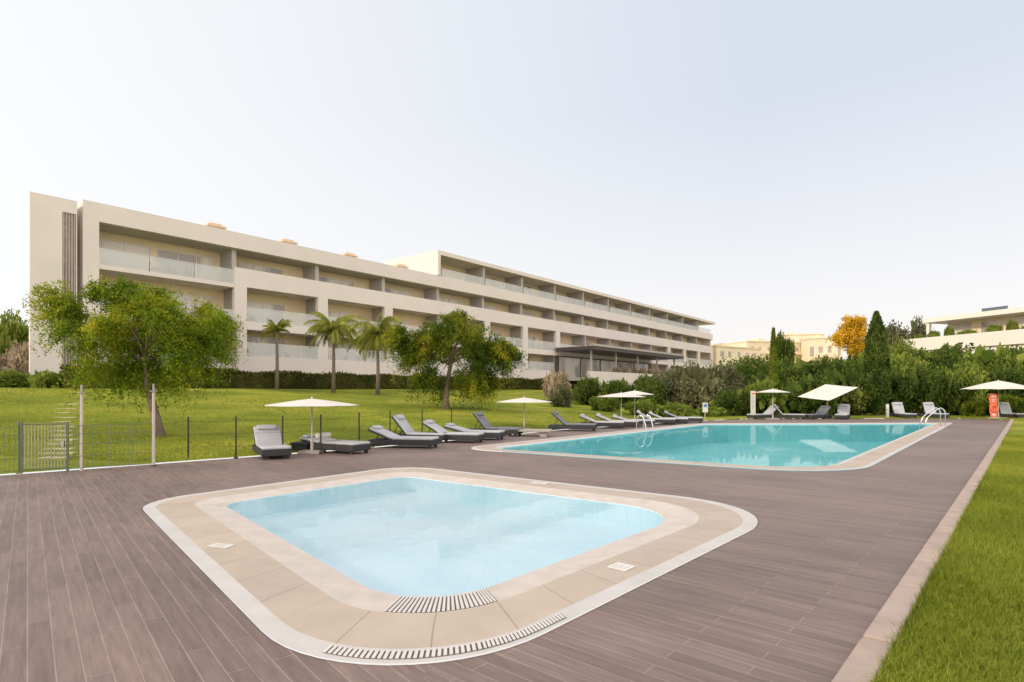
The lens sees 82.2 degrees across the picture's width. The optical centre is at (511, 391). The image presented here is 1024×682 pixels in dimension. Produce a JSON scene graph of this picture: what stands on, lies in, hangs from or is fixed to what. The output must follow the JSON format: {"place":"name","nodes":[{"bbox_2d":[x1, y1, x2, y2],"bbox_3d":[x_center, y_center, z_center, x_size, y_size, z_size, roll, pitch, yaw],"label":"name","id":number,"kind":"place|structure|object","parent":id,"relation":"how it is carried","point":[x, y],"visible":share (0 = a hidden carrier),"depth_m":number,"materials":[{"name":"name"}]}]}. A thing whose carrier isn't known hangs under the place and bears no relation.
{"place":"outdoors","nodes":[
{"label":"outdoors","id":0,"kind":"place"},
{"bbox_2d":[0,457,427,681],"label":"deck","id":1,"kind":"structure","parent":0,"point":[104,577],"depth_m":4.52,"materials":[{"name":"brown wood"}]},
{"bbox_2d":[77,385,85,470],"bbox_3d":[-8.724,0.730,11.892,0.140,1.740,0.140,0,0,0],"label":"slender post","id":2,"kind":"object","parent":1,"relation":"on","point":[81,392],"visible":1,"depth_m":11.87,"materials":[{"name":"metal"}]},
{"bbox_2d":[150,384,156,464],"bbox_3d":[-7.680,0.714,12.571,0.140,1.771,0.140,0,0,0],"label":"slender post","id":3,"kind":"object","parent":1,"relation":"on","point":[153,427],"visible":1,"depth_m":12.55,"materials":[{"name":"metal"}]},
{"bbox_2d":[0,388,1023,681],"bbox_3d":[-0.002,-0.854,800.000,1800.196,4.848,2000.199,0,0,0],"label":"lawn","id":4,"kind":"structure","parent":0,"point":[386,398],"depth_m":22.41,"materials":[{"name":"green plant"}]},
{"bbox_2d":[0,306,28,356],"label":"shrub","id":5,"kind":"object","parent":4,"relation":"on","point":[13,331],"visible":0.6,"depth_m":37.58,"materials":[{"name":"green plant"}]},
{"bbox_2d":[0,368,30,387],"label":"shrub","id":6,"kind":"object","parent":4,"relation":"on","point":[10,378],"visible":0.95,"depth_m":33.71,"materials":[{"name":"green plant"}]},
{"bbox_2d":[3,337,28,386],"bbox_3d":[-30.511,-1.542,36.936,2.485,3.935,2.186,0,0,4],"label":"shrub","id":7,"kind":"object","parent":4,"relation":"on","point":[18,357],"visible":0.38,"depth_m":36.37,"materials":[{"name":"beige plant"}]},
{"bbox_2d":[26,369,61,387],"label":"shrub","id":8,"kind":"object","parent":4,"relation":"on","point":[47,378],"visible":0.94,"depth_m":33.58,"materials":[{"name":"green plant"}]},
{"bbox_2d":[16,274,248,436],"bbox_3d":[-11.020,-1.006,17.232,6.622,4.931,3.578,0,0,0],"label":"leafy tree","id":9,"kind":"object","parent":4,"relation":"on","point":[180,339],"visible":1,"depth_m":16.90,"materials":[{"name":"green plant"}]},
{"bbox_2d":[186,301,247,381],"bbox_3d":[-20.501,-3.090,39.871,5.217,5.982,4.708,0,0,36],"label":"feathery tree","id":10,"kind":"object","parent":4,"relation":"on","point":[230,344],"visible":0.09,"depth_m":39.50,"materials":[{"name":"green plant"}]},
{"bbox_2d":[0,406,451,473],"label":"wire fence","id":11,"kind":"object","parent":4,"relation":"on","point":[132,441],"visible":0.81,"depth_m":12.36,"materials":[{"name":"black metal"}]},
{"bbox_2d":[20,422,68,473],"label":"garden gate","id":12,"kind":"structure","parent":11,"relation":"attached to","point":[62,445],"depth_m":11.60,"materials":[{"name":"grey metal"}]},
{"bbox_2d":[261,318,292,389],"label":"palm tree","id":13,"kind":"object","parent":4,"relation":"on","point":[273,328],"visible":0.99,"depth_m":41.91,"materials":[{"name":"green plant"}]},
{"bbox_2d":[59,364,583,389],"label":"hedge","id":14,"kind":"object","parent":4,"relation":"on","point":[289,379],"visible":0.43,"depth_m":46.16,"materials":[{"name":"green plant"}]},
{"bbox_2d":[0,387,656,461],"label":"grass","id":15,"kind":"structure","parent":4,"relation":"on","point":[141,428],"depth_m":20.68,"materials":[{"name":"green"}]},
{"bbox_2d":[303,311,358,392],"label":"palm tree","id":16,"kind":"object","parent":4,"relation":"on","point":[335,332],"visible":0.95,"depth_m":41.83,"materials":[{"name":"green plant"}]},
{"bbox_2d":[29,191,715,389],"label":"hotel building","id":17,"kind":"structure","parent":4,"relation":"on","point":[575,333],"depth_m":53.08,"materials":[{"name":"paint"}]},
{"bbox_2d":[99,239,150,270],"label":"window","id":18,"kind":"structure","parent":17,"relation":"in","point":[107,257],"depth_m":41.98,"materials":[{"name":"glass"}]},
{"bbox_2d":[158,249,213,280],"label":"window","id":19,"kind":"structure","parent":17,"relation":"in","point":[200,271],"depth_m":45.24,"materials":[{"name":"glass"}]},
{"bbox_2d":[165,292,213,314],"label":"window","id":20,"kind":"structure","parent":17,"relation":"in","point":[189,298],"depth_m":45.47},
{"bbox_2d":[238,262,282,274],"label":"window","id":21,"kind":"structure","parent":17,"relation":"in","point":[240,265],"depth_m":49.90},
{"bbox_2d":[247,301,284,323],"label":"window","id":22,"kind":"structure","parent":17,"relation":"in","point":[259,314],"depth_m":50.22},
{"bbox_2d":[247,336,284,357],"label":"window","id":23,"kind":"structure","parent":17,"relation":"in","point":[254,349],"depth_m":50.16,"materials":[{"name":"glass"}]},
{"bbox_2d":[319,276,352,286],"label":"window","id":24,"kind":"structure","parent":17,"relation":"in","point":[324,279],"depth_m":55.74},
{"bbox_2d":[328,342,354,360],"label":"window","id":25,"kind":"structure","parent":17,"relation":"in","point":[338,352],"depth_m":56.27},
{"bbox_2d":[559,357,579,377],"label":"window","id":26,"kind":"structure","parent":17,"relation":"in","point":[570,366],"depth_m":83.11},
{"bbox_2d":[581,359,599,376],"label":"window","id":27,"kind":"structure","parent":17,"relation":"in","point":[585,363],"depth_m":86.65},
{"bbox_2d":[600,360,614,371],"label":"window","id":28,"kind":"structure","parent":17,"relation":"in","point":[606,366],"depth_m":91.32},
{"bbox_2d":[343,312,408,394],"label":"palm tree","id":29,"kind":"object","parent":4,"relation":"on","point":[371,334],"visible":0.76,"depth_m":41.56,"materials":[{"name":"green plant"}]},
{"bbox_2d":[378,308,529,410],"bbox_3d":[-3.235,-1.637,33.753,8.754,6.479,5.268,0,0,0],"label":"leafy tree","id":30,"kind":"object","parent":4,"relation":"on","point":[412,349],"visible":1,"depth_m":33.03,"materials":[{"name":"green plant"}]},
{"bbox_2d":[541,368,571,400],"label":"shrub","id":31,"kind":"object","parent":4,"relation":"on","point":[554,381],"visible":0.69,"depth_m":46.53,"materials":[{"name":"beige plant"}]},
{"bbox_2d":[548,385,573,407],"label":"shrub","id":32,"kind":"object","parent":4,"relation":"on","point":[561,397],"visible":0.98,"depth_m":39.57,"materials":[{"name":"green plant"}]},
{"bbox_2d":[570,375,602,404],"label":"shrub","id":33,"kind":"object","parent":4,"relation":"on","point":[584,391],"visible":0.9,"depth_m":44.15,"materials":[{"name":"green plant"}]},
{"bbox_2d":[588,393,622,411],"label":"shrub","id":34,"kind":"object","parent":4,"relation":"on","point":[610,404],"visible":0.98,"depth_m":37.52,"materials":[{"name":"green plant"}]},
{"bbox_2d":[600,377,634,406],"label":"shrub","id":35,"kind":"object","parent":4,"relation":"on","point":[615,386],"visible":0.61,"depth_m":43.44,"materials":[{"name":"green plant"}]},
{"bbox_2d":[623,399,660,415],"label":"shrub","id":36,"kind":"object","parent":4,"relation":"on","point":[645,407],"visible":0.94,"depth_m":35.50,"materials":[{"name":"green plant"}]},
{"bbox_2d":[626,372,668,406],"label":"shrub","id":37,"kind":"object","parent":4,"relation":"on","point":[644,383],"visible":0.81,"depth_m":42.30,"materials":[{"name":"green plant"}]},
{"bbox_2d":[647,366,686,405],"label":"shrub","id":38,"kind":"object","parent":4,"relation":"on","point":[671,389],"visible":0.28,"depth_m":43.03,"materials":[{"name":"green plant"}]},
{"bbox_2d":[658,401,693,416],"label":"shrub","id":39,"kind":"object","parent":4,"relation":"on","point":[679,410],"visible":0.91,"depth_m":35.40,"materials":[{"name":"green plant"}]},
{"bbox_2d":[667,360,731,420],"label":"shrub","id":40,"kind":"object","parent":4,"relation":"on","point":[697,388],"visible":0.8,"depth_m":41.99,"materials":[{"name":"green plant"}]},
{"bbox_2d":[691,406,726,420],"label":"shrub","id":41,"kind":"object","parent":4,"relation":"on","point":[714,411],"visible":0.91,"depth_m":37.08,"materials":[{"name":"green plant"}]},
{"bbox_2d":[701,359,744,419],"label":"shrub","id":42,"kind":"object","parent":4,"relation":"on","point":[729,373],"visible":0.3,"depth_m":45.22,"materials":[{"name":"green plant"}]},
{"bbox_2d":[708,387,750,419],"bbox_3d":[14.763,0.927,39.064,3.180,2.557,2.943,0,0,-39],"label":"shrub","id":43,"kind":"object","parent":4,"relation":"on","point":[736,402],"visible":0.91,"depth_m":38.27,"materials":[{"name":"green plant"}]},
{"bbox_2d":[711,343,760,369],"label":"apartment block","id":44,"kind":"structure","parent":4,"relation":"on","point":[723,350],"depth_m":133.32,"materials":[{"name":"paint"}]},
{"bbox_2d":[729,369,766,419],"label":"shrub","id":45,"kind":"object","parent":4,"relation":"on","point":[750,379],"visible":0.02,"depth_m":46.12,"materials":[{"name":"green plant"}]},
{"bbox_2d":[731,358,793,375],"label":"shrub","id":46,"kind":"object","parent":4,"relation":"on","point":[754,368],"visible":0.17,"depth_m":57.16,"materials":[{"name":"green plant"}]},
{"bbox_2d":[746,406,778,418],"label":"sun lounger","id":47,"kind":"object","parent":4,"relation":"on","point":[767,413],"visible":0.89,"depth_m":34.27,"materials":[{"name":"wicker"}]},
{"bbox_2d":[727,338,801,366],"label":"apartment block","id":48,"kind":"structure","parent":4,"relation":"on","point":[762,344],"depth_m":147.46,"materials":[{"name":"paint"}]},
{"bbox_2d":[745,376,788,418],"bbox_3d":[17.410,0.650,40.005,3.257,3.571,3.769,0,0,20],"label":"shrub","id":49,"kind":"object","parent":4,"relation":"on","point":[763,402],"visible":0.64,"depth_m":39.13,"materials":[{"name":"green plant"}]},
{"bbox_2d":[768,327,778,382],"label":"cypress tree","id":50,"kind":"object","parent":4,"relation":"on","point":[773,366],"visible":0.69,"depth_m":45.85,"materials":[{"name":"green plant"}]},
{"bbox_2d":[717,354,850,367],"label":"woodland","id":51,"kind":"object","parent":4,"relation":"on","point":[764,361],"depth_m":83.32,"materials":[{"name":"green plant"}]},
{"bbox_2d":[776,329,795,367],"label":"tree","id":52,"kind":"object","parent":4,"relation":"on","point":[785,348],"visible":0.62,"depth_m":108.79,"materials":[{"name":"green plant"}]},
{"bbox_2d":[761,358,812,418],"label":"shrub","id":53,"kind":"object","parent":4,"relation":"on","point":[789,373],"visible":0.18,"depth_m":47.04,"materials":[{"name":"green plant"}]},
{"bbox_2d":[773,404,805,418],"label":"sun lounger","id":54,"kind":"object","parent":4,"relation":"on","point":[802,416],"visible":0.86,"depth_m":34.20,"materials":[{"name":"grey fabric"}]},
{"bbox_2d":[776,331,824,341],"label":"apartment block","id":55,"kind":"structure","parent":4,"relation":"on","point":[794,336],"depth_m":157.14,"materials":[{"name":"paint"}]},
{"bbox_2d":[783,372,839,418],"bbox_3d":[19.804,0.452,39.164,3.842,3.601,3.425,0,0,31],"label":"shrub","id":56,"kind":"object","parent":4,"relation":"on","point":[795,404],"visible":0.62,"depth_m":38.34,"materials":[{"name":"green plant"}]},
{"bbox_2d":[804,406,831,418],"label":"sun lounger","id":57,"kind":"object","parent":4,"relation":"on","point":[822,411],"visible":0.91,"depth_m":34.48,"materials":[{"name":"wicker"}]},
{"bbox_2d":[794,354,845,418],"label":"shrub","id":58,"kind":"object","parent":4,"relation":"on","point":[816,365],"visible":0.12,"depth_m":47.21,"materials":[{"name":"green plant"}]},
{"bbox_2d":[795,356,855,368],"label":"shrub","id":59,"kind":"object","parent":4,"relation":"on","point":[836,360],"visible":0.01,"depth_m":56.48,"materials":[{"name":"green plant"}]},
{"bbox_2d":[834,404,850,419],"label":"sun lounger","id":60,"kind":"object","parent":4,"relation":"on","point":[843,410],"visible":1,"depth_m":34.75,"materials":[{"name":"grey fabric"}]},
{"bbox_2d":[815,368,871,418],"bbox_3d":[22.251,0.420,40.014,4.463,4.234,4.130,0,0,21],"label":"shrub","id":61,"kind":"object","parent":4,"relation":"on","point":[856,398],"visible":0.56,"depth_m":38.95,"materials":[{"name":"green plant"}]},
{"bbox_2d":[826,313,868,358],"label":"yellow tree","id":62,"kind":"object","parent":4,"relation":"on","point":[850,334],"visible":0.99,"depth_m":74.33,"materials":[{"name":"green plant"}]},
{"bbox_2d":[837,358,894,418],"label":"shrub","id":63,"kind":"object","parent":4,"relation":"on","point":[852,366],"visible":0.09,"depth_m":46.79,"materials":[{"name":"green plant"}]},
{"bbox_2d":[861,310,891,414],"bbox_3d":[24.199,-1.863,38.971,1.898,7.126,1.823,0,0,0],"label":"cypress tree","id":64,"kind":"object","parent":4,"relation":"on","point":[876,365],"visible":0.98,"depth_m":38.57,"materials":[{"name":"green plant"}]},
{"bbox_2d":[862,319,914,358],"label":"tree","id":65,"kind":"object","parent":4,"relation":"on","point":[892,334],"visible":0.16,"depth_m":83.14,"materials":[{"name":"green plant"}]},
{"bbox_2d":[887,336,917,354],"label":"tree","id":66,"kind":"object","parent":4,"relation":"on","point":[900,348],"visible":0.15,"depth_m":69.30,"materials":[{"name":"green plant"}]},
{"bbox_2d":[889,402,917,417],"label":"sun lounger","id":67,"kind":"object","parent":4,"relation":"on","point":[898,409],"visible":0.95,"depth_m":36.17,"materials":[{"name":"wicker"}]},
{"bbox_2d":[884,369,928,418],"bbox_3d":[26.560,0.396,40.061,3.527,3.865,4.120,0,0,37],"label":"shrub","id":68,"kind":"object","parent":4,"relation":"on","point":[904,391],"visible":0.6,"depth_m":39.01,"materials":[{"name":"green plant"}]},
{"bbox_2d":[889,354,933,418],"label":"shrub","id":69,"kind":"object","parent":4,"relation":"on","point":[906,366],"visible":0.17,"depth_m":46.14,"materials":[{"name":"green plant"}]},
{"bbox_2d":[899,315,933,338],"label":"tree","id":70,"kind":"object","parent":4,"relation":"on","point":[920,328],"visible":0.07,"depth_m":88.72,"materials":[{"name":"green plant"}]},
{"bbox_2d":[918,402,949,417],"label":"sun lounger","id":71,"kind":"object","parent":4,"relation":"on","point":[928,407],"visible":0.95,"depth_m":36.21,"materials":[{"name":"black metal"}]},
{"bbox_2d":[912,361,965,418],"bbox_3d":[28.217,0.161,39.472,3.469,4.441,3.891,0,0,1],"label":"shrub","id":72,"kind":"object","parent":4,"relation":"on","point":[942,389],"visible":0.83,"depth_m":38.42,"materials":[{"name":"green plant"}]},
{"bbox_2d":[901,342,977,360],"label":"shrub","id":73,"kind":"object","parent":4,"relation":"on","point":[957,346],"visible":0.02,"depth_m":56.09,"materials":[{"name":"green plant"}]},
{"bbox_2d":[862,434,1023,681],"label":"grass","id":74,"kind":"structure","parent":4,"relation":"on","point":[930,588],"depth_m":4.44,"materials":[{"name":"green"}]},
{"bbox_2d":[923,345,979,425],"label":"shrub","id":75,"kind":"object","parent":4,"relation":"on","point":[949,359],"visible":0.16,"depth_m":45.11,"materials":[{"name":"green plant"}]},
{"bbox_2d":[929,358,992,418],"bbox_3d":[30.431,0.302,40.040,3.657,5.320,4.090,0,0,33],"label":"shrub","id":76,"kind":"object","parent":4,"relation":"on","point":[968,375],"visible":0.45,"depth_m":38.90,"materials":[{"name":"green plant"}]},
{"bbox_2d":[904,305,1023,353],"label":"villa","id":77,"kind":"object","parent":4,"relation":"on","point":[982,321],"visible":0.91,"depth_m":74.35,"materials":[{"name":"paint"}]},
{"bbox_2d":[952,322,971,334],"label":"window","id":78,"kind":"structure","parent":77,"relation":"in","point":[957,327],"depth_m":78.19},
{"bbox_2d":[981,319,1001,332],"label":"window","id":79,"kind":"structure","parent":77,"relation":"in","point":[984,324],"depth_m":75.06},
{"bbox_2d":[960,400,986,416],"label":"shrub","id":80,"kind":"object","parent":4,"relation":"on","point":[974,408],"visible":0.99,"depth_m":37.16,"materials":[{"name":"green plant"}]},
{"bbox_2d":[961,379,1023,417],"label":"parasol","id":81,"kind":"object","parent":4,"relation":"on","point":[998,384],"visible":0.81,"depth_m":34.54,"materials":[{"name":"fabric"}]},
{"bbox_2d":[963,342,1023,371],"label":"shrub","id":82,"kind":"object","parent":4,"relation":"on","point":[988,359],"visible":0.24,"depth_m":46.06,"materials":[{"name":"green plant"}]},
{"bbox_2d":[988,394,999,418],"bbox_3d":[28.216,0.853,34.332,0.520,1.495,0.357,0,0,8],"label":"lifebuoy stand","id":83,"kind":"object","parent":4,"relation":"on","point":[993,401],"visible":1,"depth_m":34.36,"materials":[{"name":"plastic"}]},
{"bbox_2d":[975,366,1023,419],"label":"shrub","id":84,"kind":"object","parent":4,"relation":"on","point":[1008,374],"visible":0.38,"depth_m":38.88,"materials":[{"name":"green plant"}]},
{"bbox_2d":[987,393,1023,412],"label":"shrub","id":85,"kind":"object","parent":4,"relation":"on","point":[1016,403],"visible":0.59,"depth_m":37.04,"materials":[{"name":"green plant"}]},
{"bbox_2d":[997,402,1023,417],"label":"sun lounger","id":86,"kind":"object","parent":4,"relation":"on","point":[1005,409],"visible":0.91,"depth_m":36.17,"materials":[{"name":"black metal"}]},
{"bbox_2d":[999,345,1023,372],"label":"shrub","id":87,"kind":"object","parent":4,"relation":"on","point":[1013,363],"visible":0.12,"depth_m":45.97,"materials":[{"name":"green plant"}]},
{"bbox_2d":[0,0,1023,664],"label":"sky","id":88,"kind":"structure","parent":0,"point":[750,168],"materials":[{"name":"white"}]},
{"bbox_2d":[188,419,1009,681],"bbox_3d":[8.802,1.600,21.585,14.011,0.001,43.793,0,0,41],"label":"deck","id":89,"kind":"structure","parent":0,"point":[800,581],"depth_m":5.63,"materials":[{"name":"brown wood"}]},
{"bbox_2d":[252,424,291,459],"bbox_3d":[-6.019,1.231,14.654,0.660,0.738,1.930,0,0,-30],"label":"sun lounger","id":90,"kind":"object","parent":89,"relation":"on","point":[268,443],"visible":0.91,"depth_m":14.81,"materials":[{"name":"fabric"}]},
{"bbox_2d":[290,441,308,450],"bbox_3d":[-5.629,1.475,15.714,0.480,0.250,0.480,0,0,0],"label":"side table","id":91,"kind":"object","parent":89,"relation":"on","point":[296,445],"visible":0.77,"depth_m":15.51,"materials":[{"name":"wicker"}]},
{"bbox_2d":[264,396,355,453],"bbox_3d":[-5.217,0.860,15.304,2.224,1.479,2.224,0,0,17],"label":"parasol","id":92,"kind":"object","parent":89,"relation":"on","point":[311,402],"visible":0.96,"depth_m":14.92,"materials":[{"name":"fabric"}]},
{"bbox_2d":[299,434,370,454],"bbox_3d":[-4.713,1.383,15.582,1.988,0.433,0.660,0,0,30],"label":"sun lounger","id":93,"kind":"object","parent":89,"relation":"on","point":[351,446],"visible":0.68,"depth_m":15.25,"materials":[{"name":"fabric"}]},
{"bbox_2d":[368,425,439,448],"bbox_3d":[-3.116,1.292,16.922,1.945,0.617,0.660,0,0,12],"label":"sun lounger","id":94,"kind":"object","parent":89,"relation":"on","point":[390,438],"visible":0.99,"depth_m":16.68,"materials":[{"name":"fabric"}]},
{"bbox_2d":[392,414,447,442],"bbox_3d":[-2.998,1.167,18.720,1.930,0.866,0.660,0,0,14],"label":"sun lounger","id":95,"kind":"object","parent":89,"relation":"on","point":[403,425],"visible":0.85,"depth_m":18.56,"materials":[{"name":"fabric"}]},
{"bbox_2d":[143,467,757,663],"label":"pool","id":96,"kind":"structure","parent":89,"relation":"in","point":[400,565],"depth_m":6.49,"materials":[{"name":"liquid"}]},
{"bbox_2d":[607,562,635,570],"bbox_3d":[0.988,1.580,5.301,0.190,0.006,0.190,0,0,42],"label":"depth plate","id":97,"kind":"object","parent":96,"relation":"on","point":[621,566],"visible":1,"depth_m":5.30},
{"bbox_2d":[421,419,484,442],"bbox_3d":[-1.892,1.250,18.720,1.930,0.700,0.660,0,0,14],"label":"sun lounger","id":98,"kind":"object","parent":89,"relation":"on","point":[469,436],"visible":0.76,"depth_m":18.42,"materials":[{"name":"fabric"}]},
{"bbox_2d":[444,423,504,439],"bbox_3d":[-1.265,1.337,19.777,1.973,0.527,0.660,0,0,14],"label":"sun lounger","id":99,"kind":"object","parent":89,"relation":"on","point":[498,434],"visible":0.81,"depth_m":19.58,"materials":[{"name":"fabric"}]},
{"bbox_2d":[470,411,522,436],"bbox_3d":[-0.610,1.167,21.458,1.930,0.866,0.660,0,0,20],"label":"sun lounger","id":100,"kind":"object","parent":89,"relation":"on","point":[482,420],"visible":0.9,"depth_m":21.29,"materials":[{"name":"wicker"}]},
{"bbox_2d":[498,396,550,427],"bbox_3d":[0.526,0.896,25.143,2.402,1.409,2.402,0,0,0],"label":"parasol","id":101,"kind":"object","parent":89,"relation":"on","point":[524,400],"visible":0.85,"depth_m":24.57,"materials":[{"name":"fabric"}]},
{"bbox_2d":[505,429,552,436],"bbox_3d":[0.482,1.480,21.205,1.900,0.240,0.700,0,0,10],"label":"stone table","id":102,"kind":"object","parent":89,"relation":"on","point":[543,432],"visible":0.67,"depth_m":20.85,"materials":[{"name":"stone"}]},
{"bbox_2d":[548,411,596,430],"bbox_3d":[2.491,1.197,24.106,1.930,0.807,0.660,0,0,14],"label":"sun lounger","id":103,"kind":"object","parent":89,"relation":"on","point":[567,425],"visible":0.98,"depth_m":23.89,"materials":[{"name":"wicker"}]},
{"bbox_2d":[579,414,624,428],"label":"sun lounger","id":104,"kind":"object","parent":89,"relation":"on","point":[621,424],"visible":0.9,"depth_m":25.57,"materials":[{"name":"grey fabric"}]},
{"bbox_2d":[595,413,638,426],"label":"sun lounger","id":105,"kind":"object","parent":89,"relation":"on","point":[626,422],"visible":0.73,"depth_m":26.45,"materials":[{"name":"black metal"}]},
{"bbox_2d":[636,410,675,424],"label":"sun lounger","id":106,"kind":"object","parent":89,"relation":"on","point":[666,420],"visible":0.61,"depth_m":28.47,"materials":[{"name":"black metal"}]},
{"bbox_2d":[471,422,951,470],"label":"pool","id":107,"kind":"structure","parent":89,"relation":"in","point":[807,446],"depth_m":24.11,"materials":[{"name":"liquid"}]},
{"bbox_2d":[798,384,857,418],"bbox_3d":[18.920,0.568,35.205,2.184,2.064,2.355,0,0,-19],"label":"parasol","id":108,"kind":"object","parent":89,"relation":"on","point":[827,392],"visible":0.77,"depth_m":35.11,"materials":[{"name":"fabric"}]},
{"bbox_2d":[831,419,1013,681],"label":"kerb","id":109,"kind":"structure","parent":89,"relation":"on","point":[861,660],"depth_m":4.34,"materials":[{"name":"stone"}]},
{"bbox_2d":[800,335,842,363],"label":"apartment block","id":110,"kind":"structure","parent":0,"point":[814,347],"depth_m":141.39,"materials":[{"name":"paint"}]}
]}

